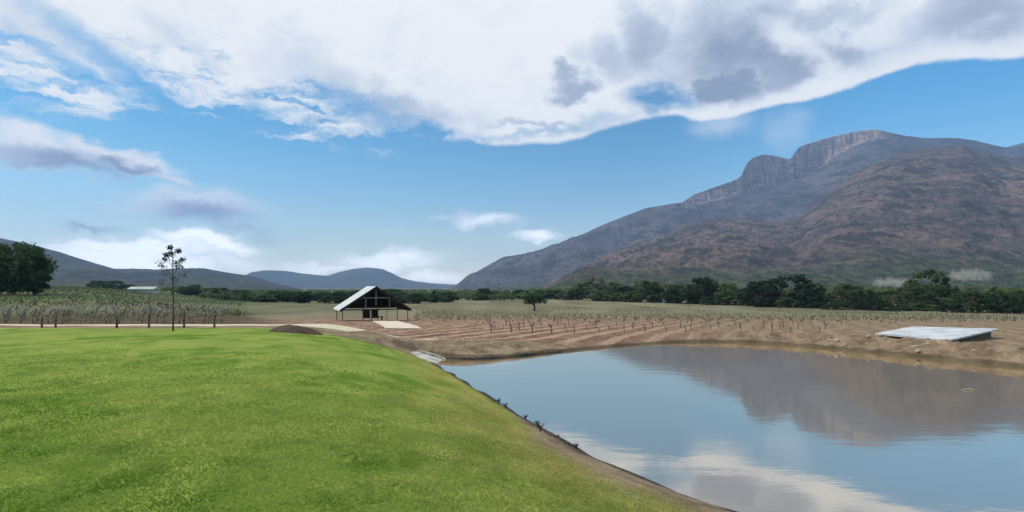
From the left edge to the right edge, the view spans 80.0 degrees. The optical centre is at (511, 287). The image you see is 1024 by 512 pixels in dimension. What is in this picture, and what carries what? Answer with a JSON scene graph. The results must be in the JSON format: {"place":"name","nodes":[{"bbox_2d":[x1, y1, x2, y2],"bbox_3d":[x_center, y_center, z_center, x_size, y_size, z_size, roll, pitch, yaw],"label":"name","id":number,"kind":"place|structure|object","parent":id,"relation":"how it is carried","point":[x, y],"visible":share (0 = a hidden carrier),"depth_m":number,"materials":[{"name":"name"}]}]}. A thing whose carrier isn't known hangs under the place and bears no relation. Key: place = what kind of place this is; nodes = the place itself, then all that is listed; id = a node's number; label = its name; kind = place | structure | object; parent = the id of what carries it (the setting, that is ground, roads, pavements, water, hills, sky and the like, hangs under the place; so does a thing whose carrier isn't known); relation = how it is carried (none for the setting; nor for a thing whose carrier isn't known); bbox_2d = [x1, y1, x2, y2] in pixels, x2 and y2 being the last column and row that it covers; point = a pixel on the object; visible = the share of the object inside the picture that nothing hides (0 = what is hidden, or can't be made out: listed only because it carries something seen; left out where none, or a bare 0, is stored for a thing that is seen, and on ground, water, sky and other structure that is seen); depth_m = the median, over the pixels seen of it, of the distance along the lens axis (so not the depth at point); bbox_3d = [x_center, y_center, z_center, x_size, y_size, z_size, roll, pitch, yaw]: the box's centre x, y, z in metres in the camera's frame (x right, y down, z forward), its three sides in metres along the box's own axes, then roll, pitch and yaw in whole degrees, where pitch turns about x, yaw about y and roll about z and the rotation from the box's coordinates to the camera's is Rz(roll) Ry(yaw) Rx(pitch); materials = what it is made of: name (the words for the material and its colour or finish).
{"place":"outdoors","nodes":[
{"label":"outdoors","id":0,"kind":"place"},
{"bbox_2d":[0,238,297,289],"bbox_3d":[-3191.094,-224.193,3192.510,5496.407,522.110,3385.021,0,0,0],"label":"hill","id":1,"kind":"structure","parent":0,"point":[72,271],"depth_m":2157.67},
{"bbox_2d":[0,324,436,339],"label":"road","id":2,"kind":"structure","parent":0,"point":[338,327],"depth_m":29.82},
{"bbox_2d":[247,268,452,288],"bbox_3d":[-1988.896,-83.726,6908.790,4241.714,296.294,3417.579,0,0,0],"label":"distant hills","id":3,"kind":"structure","parent":0,"point":[359,278],"depth_m":6066.28,"materials":[{"name":"blue"}]},
{"bbox_2d":[0,328,702,511],"bbox_3d":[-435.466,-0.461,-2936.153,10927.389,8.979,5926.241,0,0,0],"label":"lawn","id":4,"kind":"structure","parent":0,"point":[339,349],"depth_m":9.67,"materials":[{"name":"green plant"}]},
{"bbox_2d":[155,244,188,330],"bbox_3d":[-13.338,0.047,24.002,1.124,3.516,0.690,0,0,0],"label":"young tree","id":5,"kind":"object","parent":4,"relation":"on","point":[171,254],"visible":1,"depth_m":23.98,"materials":[{"name":"green plant"}]},
{"bbox_2d":[269,324,322,334],"bbox_3d":[-8.803,1.713,24.565,2.021,0.452,2.185,0,0,28],"label":"soil heap","id":6,"kind":"object","parent":4,"relation":"on","point":[289,328],"visible":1,"depth_m":24.01,"materials":[{"name":"brown soil"}]},
{"bbox_2d":[373,321,421,328],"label":"path","id":7,"kind":"structure","parent":0,"point":[393,325],"depth_m":51.48,"materials":[{"name":"concrete"}]},
{"bbox_2d":[0,286,1023,345],"bbox_3d":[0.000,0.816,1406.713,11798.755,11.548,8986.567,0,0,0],"label":"field","id":8,"kind":"structure","parent":0,"point":[1009,332],"depth_m":72.09,"materials":[{"name":"brown soil"}]},
{"bbox_2d":[0,241,58,294],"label":"broad tree","id":9,"kind":"object","parent":8,"relation":"on","point":[7,256],"visible":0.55,"depth_m":122.86,"materials":[{"name":"green plant"}]},
{"bbox_2d":[9,253,51,295],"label":"broad tree","id":10,"kind":"object","parent":8,"relation":"on","point":[25,274],"visible":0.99,"depth_m":114.58,"materials":[{"name":"green plant"}]},
{"bbox_2d":[28,306,37,323],"bbox_3d":[-32.664,1.883,41.551,0.693,1.358,0.184,0,0,1],"label":"grape vine","id":11,"kind":"object","parent":8,"relation":"on","point":[34,313],"visible":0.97,"depth_m":41.53,"materials":[{"name":"grey plant"}]},
{"bbox_2d":[86,280,105,287],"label":"leafy tree","id":12,"kind":"object","parent":8,"relation":"on","point":[93,284],"visible":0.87,"depth_m":427.91,"materials":[{"name":"green plant"}]},
{"bbox_2d":[101,280,125,288],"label":"leafy tree","id":13,"kind":"object","parent":8,"relation":"on","point":[112,284],"visible":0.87,"depth_m":426.65,"materials":[{"name":"green plant"}]},
{"bbox_2d":[103,304,131,327],"bbox_3d":[-16.998,1.268,26.207,1.331,1.130,0.401,0,0,0],"label":"vine","id":14,"kind":"object","parent":8,"relation":"on","point":[119,314],"visible":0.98,"depth_m":26.18,"materials":[{"name":"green plant"}]},
{"bbox_2d":[0,286,252,316],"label":"distant vines","id":15,"kind":"object","parent":8,"relation":"on","point":[238,313],"visible":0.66,"depth_m":122.04,"materials":[{"name":"green plant"}]},
{"bbox_2d":[118,284,140,289],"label":"leafy tree","id":16,"kind":"object","parent":8,"relation":"on","point":[123,286],"visible":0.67,"depth_m":427.53,"materials":[{"name":"green plant"}]},
{"bbox_2d":[128,287,159,293],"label":"farm shed","id":17,"kind":"structure","parent":8,"relation":"on","point":[153,290],"depth_m":297.38,"materials":[{"name":"white metal"}]},
{"bbox_2d":[174,304,186,323],"bbox_3d":[-22.239,1.817,40.964,1.013,1.453,0.184,0,0,8],"label":"grape vine","id":18,"kind":"object","parent":8,"relation":"on","point":[181,314],"visible":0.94,"depth_m":40.95,"materials":[{"name":"grey plant"}]},
{"bbox_2d":[176,287,201,295],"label":"leafy tree","id":19,"kind":"object","parent":8,"relation":"on","point":[185,291],"visible":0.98,"depth_m":381.64,"materials":[{"name":"green plant"}]},
{"bbox_2d":[200,287,221,297],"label":"leafy tree","id":20,"kind":"object","parent":8,"relation":"on","point":[213,289],"visible":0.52,"depth_m":350.54,"materials":[{"name":"green plant"}]},
{"bbox_2d":[231,290,253,294],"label":"leafy tree","id":21,"kind":"object","parent":8,"relation":"on","point":[243,291],"visible":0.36,"depth_m":331.01,"materials":[{"name":"green plant"}]},
{"bbox_2d":[239,293,254,300],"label":"leafy tree","id":22,"kind":"object","parent":8,"relation":"on","point":[244,297],"visible":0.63,"depth_m":290.83,"materials":[{"name":"green plant"}]},
{"bbox_2d":[246,293,275,301],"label":"leafy tree","id":23,"kind":"object","parent":8,"relation":"on","point":[252,295],"visible":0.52,"depth_m":275.17,"materials":[{"name":"green plant"}]},
{"bbox_2d":[253,294,282,301],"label":"leafy tree","id":24,"kind":"object","parent":8,"relation":"on","point":[272,299],"visible":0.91,"depth_m":272.82,"materials":[{"name":"green plant"}]},
{"bbox_2d":[273,291,299,301],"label":"leafy tree","id":25,"kind":"object","parent":8,"relation":"on","point":[285,298],"visible":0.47,"depth_m":276.15,"materials":[{"name":"green plant"}]},
{"bbox_2d":[285,292,311,302],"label":"leafy tree","id":26,"kind":"object","parent":8,"relation":"on","point":[289,295],"visible":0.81,"depth_m":251.36,"materials":[{"name":"green plant"}]},
{"bbox_2d":[289,291,317,302],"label":"leafy tree","id":27,"kind":"object","parent":8,"relation":"on","point":[309,294],"visible":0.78,"depth_m":252.44,"materials":[{"name":"green plant"}]},
{"bbox_2d":[314,292,333,302],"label":"leafy tree","id":28,"kind":"object","parent":8,"relation":"on","point":[321,294],"visible":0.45,"depth_m":257.61,"materials":[{"name":"green plant"}]},
{"bbox_2d":[319,291,349,302],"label":"leafy tree","id":29,"kind":"object","parent":8,"relation":"on","point":[337,298],"visible":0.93,"depth_m":249.47,"materials":[{"name":"green plant"}]},
{"bbox_2d":[333,286,411,320],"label":"open shed","id":30,"kind":"structure","parent":8,"relation":"on","point":[371,297],"depth_m":73.81,"materials":[{"name":"metal"}]},
{"bbox_2d":[387,291,409,299],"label":"leafy tree","id":31,"kind":"object","parent":8,"relation":"on","point":[392,294],"visible":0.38,"depth_m":277.14,"materials":[{"name":"green plant"}]},
{"bbox_2d":[394,296,420,302],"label":"leafy tree","id":32,"kind":"object","parent":8,"relation":"on","point":[403,299],"visible":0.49,"depth_m":252.58,"materials":[{"name":"green plant"}]},
{"bbox_2d":[405,293,430,303],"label":"leafy tree","id":33,"kind":"object","parent":8,"relation":"on","point":[414,296],"visible":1,"depth_m":244.93,"materials":[{"name":"green plant"}]},
{"bbox_2d":[428,294,448,302],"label":"leafy tree","id":34,"kind":"object","parent":8,"relation":"on","point":[434,299],"visible":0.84,"depth_m":259.59,"materials":[{"name":"green plant"}]},
{"bbox_2d":[437,291,459,301],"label":"leafy tree","id":35,"kind":"object","parent":8,"relation":"on","point":[451,298],"visible":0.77,"depth_m":271.59,"materials":[{"name":"green plant"}]},
{"bbox_2d":[473,294,491,300],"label":"leafy tree","id":36,"kind":"object","parent":8,"relation":"on","point":[478,298],"visible":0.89,"depth_m":305.91,"materials":[{"name":"green plant"}]},
{"bbox_2d":[473,288,493,299],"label":"leafy tree","id":37,"kind":"object","parent":8,"relation":"on","point":[485,291],"visible":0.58,"depth_m":318.93,"materials":[{"name":"green plant"}]},
{"bbox_2d":[523,294,546,310],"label":"umbrella tree","id":38,"kind":"object","parent":8,"relation":"on","point":[532,299],"visible":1,"depth_m":171.21,"materials":[{"name":"green plant"}]},
{"bbox_2d":[541,289,555,298],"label":"leafy tree","id":39,"kind":"object","parent":8,"relation":"on","point":[547,294],"visible":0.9,"depth_m":334.90,"materials":[{"name":"green plant"}]},
{"bbox_2d":[555,292,574,299],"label":"leafy tree","id":40,"kind":"object","parent":8,"relation":"on","point":[564,297],"visible":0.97,"depth_m":314.58,"materials":[{"name":"green plant"}]},
{"bbox_2d":[568,289,580,299],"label":"leafy tree","id":41,"kind":"object","parent":8,"relation":"on","point":[572,293],"visible":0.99,"depth_m":313.30,"materials":[{"name":"green plant"}]},
{"bbox_2d":[571,283,590,299],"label":"leafy tree","id":42,"kind":"object","parent":8,"relation":"on","point":[579,286],"visible":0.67,"depth_m":316.29,"materials":[{"name":"green plant"}]},
{"bbox_2d":[159,286,1023,300],"bbox_3d":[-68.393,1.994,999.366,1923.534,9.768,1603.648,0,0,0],"label":"woodland","id":43,"kind":"object","parent":8,"relation":"on","point":[466,294],"visible":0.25,"depth_m":354.11,"materials":[{"name":"green plant"}]},
{"bbox_2d":[581,277,611,297],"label":"leafy tree","id":44,"kind":"object","parent":8,"relation":"on","point":[596,285],"visible":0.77,"depth_m":317.43,"materials":[{"name":"green plant"}]},
{"bbox_2d":[585,292,611,300],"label":"leafy tree","id":45,"kind":"object","parent":8,"relation":"on","point":[597,296],"visible":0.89,"depth_m":288.66,"materials":[{"name":"green plant"}]},
{"bbox_2d":[600,282,621,297],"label":"leafy tree","id":46,"kind":"object","parent":8,"relation":"on","point":[605,289],"visible":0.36,"depth_m":300.61,"materials":[{"name":"green plant"}]},
{"bbox_2d":[608,292,623,301],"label":"leafy tree","id":47,"kind":"object","parent":8,"relation":"on","point":[614,297],"visible":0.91,"depth_m":282.63,"materials":[{"name":"green plant"}]},
{"bbox_2d":[607,285,635,299],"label":"leafy tree","id":48,"kind":"object","parent":8,"relation":"on","point":[624,289],"visible":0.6,"depth_m":291.03,"materials":[{"name":"green plant"}]},
{"bbox_2d":[621,291,639,301],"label":"leafy tree","id":49,"kind":"object","parent":8,"relation":"on","point":[628,296],"visible":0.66,"depth_m":274.65,"materials":[{"name":"green plant"}]},
{"bbox_2d":[632,286,648,301],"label":"leafy tree","id":50,"kind":"object","parent":8,"relation":"on","point":[637,296],"visible":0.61,"depth_m":271.40,"materials":[{"name":"green plant"}]},
{"bbox_2d":[634,280,666,299],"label":"leafy tree","id":51,"kind":"object","parent":8,"relation":"on","point":[646,282],"visible":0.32,"depth_m":286.53,"materials":[{"name":"green plant"}]},
{"bbox_2d":[639,284,662,300],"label":"leafy tree","id":52,"kind":"object","parent":8,"relation":"on","point":[647,287],"visible":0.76,"depth_m":264.73,"materials":[{"name":"green plant"}]},
{"bbox_2d":[645,294,663,302],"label":"leafy tree","id":53,"kind":"object","parent":8,"relation":"on","point":[658,298],"visible":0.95,"depth_m":259.73,"materials":[{"name":"green plant"}]},
{"bbox_2d":[653,282,680,297],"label":"leafy tree","id":54,"kind":"object","parent":8,"relation":"on","point":[662,286],"visible":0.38,"depth_m":265.03,"materials":[{"name":"green plant"}]},
{"bbox_2d":[662,295,684,303],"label":"leafy tree","id":55,"kind":"object","parent":8,"relation":"on","point":[678,300],"visible":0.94,"depth_m":248.03,"materials":[{"name":"green plant"}]},
{"bbox_2d":[662,287,685,300],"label":"leafy tree","id":56,"kind":"object","parent":8,"relation":"on","point":[669,292],"visible":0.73,"depth_m":251.90,"materials":[{"name":"green plant"}]},
{"bbox_2d":[669,284,686,301],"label":"leafy tree","id":57,"kind":"object","parent":8,"relation":"on","point":[680,286],"visible":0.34,"depth_m":260.97,"materials":[{"name":"green plant"}]},
{"bbox_2d":[685,296,700,303],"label":"leafy tree","id":58,"kind":"object","parent":8,"relation":"on","point":[689,300],"visible":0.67,"depth_m":240.74,"materials":[{"name":"green plant"}]},
{"bbox_2d":[683,276,719,303],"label":"leafy tree","id":59,"kind":"object","parent":8,"relation":"on","point":[702,284],"visible":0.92,"depth_m":238.12,"materials":[{"name":"green plant"}]},
{"bbox_2d":[699,296,720,304],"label":"leafy tree","id":60,"kind":"object","parent":8,"relation":"on","point":[708,300],"visible":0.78,"depth_m":229.67,"materials":[{"name":"green plant"}]},
{"bbox_2d":[409,307,1023,323],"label":"distant vines","id":61,"kind":"object","parent":8,"relation":"on","point":[748,314],"visible":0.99,"depth_m":92.24,"materials":[{"name":"plant"}]},
{"bbox_2d":[713,283,739,302],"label":"leafy tree","id":62,"kind":"object","parent":8,"relation":"on","point":[726,292],"visible":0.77,"depth_m":224.35,"materials":[{"name":"green plant"}]},
{"bbox_2d":[718,296,740,305],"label":"leafy tree","id":63,"kind":"object","parent":8,"relation":"on","point":[730,301],"visible":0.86,"depth_m":220.96,"materials":[{"name":"green plant"}]},
{"bbox_2d":[738,298,758,305],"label":"leafy tree","id":64,"kind":"object","parent":8,"relation":"on","point":[745,302],"visible":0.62,"depth_m":212.87,"materials":[{"name":"green plant"}]},
{"bbox_2d":[736,281,776,304],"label":"leafy tree","id":65,"kind":"object","parent":8,"relation":"on","point":[753,286],"visible":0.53,"depth_m":211.50,"materials":[{"name":"green plant"}]},
{"bbox_2d":[751,296,775,306],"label":"leafy tree","id":66,"kind":"object","parent":8,"relation":"on","point":[763,302],"visible":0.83,"depth_m":202.66,"materials":[{"name":"green plant"}]},
{"bbox_2d":[774,297,793,307],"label":"leafy tree","id":67,"kind":"object","parent":8,"relation":"on","point":[782,303],"visible":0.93,"depth_m":194.68,"materials":[{"name":"green plant"}]},
{"bbox_2d":[760,274,817,305],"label":"leafy tree","id":68,"kind":"object","parent":8,"relation":"on","point":[770,288],"visible":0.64,"depth_m":199.14,"materials":[{"name":"green plant"}]},
{"bbox_2d":[791,299,810,307],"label":"leafy tree","id":69,"kind":"object","parent":8,"relation":"on","point":[794,303],"visible":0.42,"depth_m":192.76,"materials":[{"name":"green plant"}]},
{"bbox_2d":[796,283,829,306],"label":"leafy tree","id":70,"kind":"object","parent":8,"relation":"on","point":[810,295],"visible":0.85,"depth_m":190.34,"materials":[{"name":"green plant"}]},
{"bbox_2d":[800,301,825,308],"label":"leafy tree","id":71,"kind":"object","parent":8,"relation":"on","point":[818,303],"visible":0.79,"depth_m":187.47,"materials":[{"name":"green plant"}]},
{"bbox_2d":[817,294,836,305],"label":"leafy tree","id":72,"kind":"object","parent":8,"relation":"on","point":[828,296],"visible":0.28,"depth_m":202.63,"materials":[{"name":"green plant"}]},
{"bbox_2d":[818,302,854,309],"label":"bush","id":73,"kind":"object","parent":8,"relation":"on","point":[835,306],"visible":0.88,"depth_m":177.49,"materials":[{"name":"green plant"}]},
{"bbox_2d":[825,285,850,302],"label":"leafy tree","id":74,"kind":"object","parent":8,"relation":"on","point":[833,289],"visible":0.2,"depth_m":210.28,"materials":[{"name":"green plant"}]},
{"bbox_2d":[830,284,865,307],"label":"leafy tree","id":75,"kind":"object","parent":8,"relation":"on","point":[842,289],"visible":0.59,"depth_m":194.57,"materials":[{"name":"green plant"}]},
{"bbox_2d":[852,299,865,309],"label":"leafy tree","id":76,"kind":"object","parent":8,"relation":"on","point":[855,306],"visible":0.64,"depth_m":176.79,"materials":[{"name":"green plant"}]},
{"bbox_2d":[847,289,881,309],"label":"leafy tree","id":77,"kind":"object","parent":8,"relation":"on","point":[860,293],"visible":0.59,"depth_m":178.64,"materials":[{"name":"green plant"}]},
{"bbox_2d":[861,299,887,310],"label":"leafy tree","id":78,"kind":"object","parent":8,"relation":"on","point":[866,305],"visible":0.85,"depth_m":170.76,"materials":[{"name":"green plant"}]},
{"bbox_2d":[868,291,890,304],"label":"leafy tree","id":79,"kind":"object","parent":8,"relation":"on","point":[884,297],"visible":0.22,"depth_m":186.15,"materials":[{"name":"green plant"}]},
{"bbox_2d":[880,290,904,303],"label":"leafy tree","id":80,"kind":"object","parent":8,"relation":"on","point":[888,292],"visible":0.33,"depth_m":199.28,"materials":[{"name":"green plant"}]},
{"bbox_2d":[880,304,909,311],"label":"bush","id":81,"kind":"object","parent":8,"relation":"on","point":[893,308],"visible":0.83,"depth_m":165.79,"materials":[{"name":"green plant"}]},
{"bbox_2d":[889,287,916,306],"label":"leafy tree","id":82,"kind":"object","parent":8,"relation":"on","point":[898,291],"visible":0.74,"depth_m":181.17,"materials":[{"name":"green plant"}]},
{"bbox_2d":[900,302,927,310],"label":"bush","id":83,"kind":"object","parent":8,"relation":"on","point":[913,308],"visible":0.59,"depth_m":167.22,"materials":[{"name":"green plant"}]},
{"bbox_2d":[904,285,937,306],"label":"leafy tree","id":84,"kind":"object","parent":8,"relation":"on","point":[926,295],"visible":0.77,"depth_m":177.15,"materials":[{"name":"green plant"}]},
{"bbox_2d":[918,304,940,311],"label":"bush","id":85,"kind":"object","parent":8,"relation":"on","point":[936,309],"visible":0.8,"depth_m":164.59,"materials":[{"name":"green plant"}]},
{"bbox_2d":[902,268,959,303],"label":"leafy tree","id":86,"kind":"object","parent":8,"relation":"on","point":[943,289],"visible":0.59,"depth_m":189.55,"materials":[{"name":"green plant"}]},
{"bbox_2d":[920,297,943,307],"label":"leafy tree","id":87,"kind":"object","parent":8,"relation":"on","point":[937,299],"visible":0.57,"depth_m":174.77,"materials":[{"name":"green plant"}]},
{"bbox_2d":[875,326,997,341],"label":"pump shed","id":88,"kind":"structure","parent":8,"relation":"on","point":[953,334],"depth_m":34.68,"materials":[{"name":"white metal"}]},
{"bbox_2d":[931,297,950,308],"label":"leafy tree","id":89,"kind":"object","parent":8,"relation":"on","point":[942,299],"visible":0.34,"depth_m":174.62,"materials":[{"name":"green plant"}]},
{"bbox_2d":[939,303,963,312],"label":"bush","id":90,"kind":"object","parent":8,"relation":"on","point":[952,307],"visible":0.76,"depth_m":157.43,"materials":[{"name":"green plant"}]},
{"bbox_2d":[955,304,976,312],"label":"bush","id":91,"kind":"object","parent":8,"relation":"on","point":[964,308],"visible":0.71,"depth_m":156.08,"materials":[{"name":"green plant"}]},
{"bbox_2d":[943,290,998,310],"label":"leafy tree","id":92,"kind":"object","parent":8,"relation":"on","point":[979,298],"visible":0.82,"depth_m":160.03,"materials":[{"name":"green plant"}]},
{"bbox_2d":[963,285,990,307],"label":"leafy tree","id":93,"kind":"object","parent":8,"relation":"on","point":[975,288],"visible":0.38,"depth_m":177.36,"materials":[{"name":"green plant"}]},
{"bbox_2d":[974,306,999,312],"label":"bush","id":94,"kind":"object","parent":8,"relation":"on","point":[991,309],"visible":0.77,"depth_m":155.70,"materials":[{"name":"green plant"}]},
{"bbox_2d":[985,286,1012,298],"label":"leafy tree","id":95,"kind":"object","parent":8,"relation":"on","point":[993,289],"visible":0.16,"depth_m":184.15,"materials":[{"name":"green plant"}]},
{"bbox_2d":[994,303,1016,313],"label":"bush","id":96,"kind":"object","parent":8,"relation":"on","point":[1008,310],"visible":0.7,"depth_m":153.53,"materials":[{"name":"green plant"}]},
{"bbox_2d":[990,289,1023,311],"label":"leafy tree","id":97,"kind":"object","parent":8,"relation":"on","point":[1004,296],"visible":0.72,"depth_m":154.59,"materials":[{"name":"green plant"}]},
{"bbox_2d":[1009,306,1023,313],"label":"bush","id":98,"kind":"object","parent":8,"relation":"on","point":[1016,309],"visible":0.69,"depth_m":151.89,"materials":[{"name":"green plant"}]},
{"bbox_2d":[0,0,1023,283],"label":"sky","id":99,"kind":"structure","parent":0,"point":[428,141],"materials":[{"name":"blue"}]},
{"bbox_2d":[339,330,1023,511],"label":"pond bank","id":100,"kind":"structure","parent":0,"point":[1000,354],"depth_m":28.82,"materials":[{"name":"brown soil"}]},
{"bbox_2d":[411,350,445,363],"bbox_3d":[-3.603,3.180,27.174,1.374,0.630,3.106,0,0,-19],"label":"concrete apron","id":101,"kind":"object","parent":100,"relation":"on","point":[431,357],"visible":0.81,"depth_m":27.38,"materials":[{"name":"grey concrete"}]},
{"bbox_2d":[432,351,737,511],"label":"pond liner","id":102,"kind":"object","parent":100,"relation":"on","point":[547,431],"visible":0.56,"depth_m":14.62,"materials":[{"name":"black plastic"}]},
{"bbox_2d":[437,342,1023,511],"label":"pond water","id":103,"kind":"structure","parent":0,"point":[748,427],"depth_m":14.82,"materials":[{"name":"blue liquid"}]},
{"bbox_2d":[449,130,1023,288],"bbox_3d":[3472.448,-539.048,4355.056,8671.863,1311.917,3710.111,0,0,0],"label":"mountain","id":104,"kind":"structure","parent":0,"point":[803,179],"depth_m":4113.78,"materials":[{"name":"grey stone"}]},
{"bbox_2d":[536,145,1023,290],"bbox_3d":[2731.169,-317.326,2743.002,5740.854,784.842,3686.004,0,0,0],"label":"mountain shoulder","id":105,"kind":"object","parent":104,"relation":"attached to","point":[956,213],"visible":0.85,"depth_m":1569.96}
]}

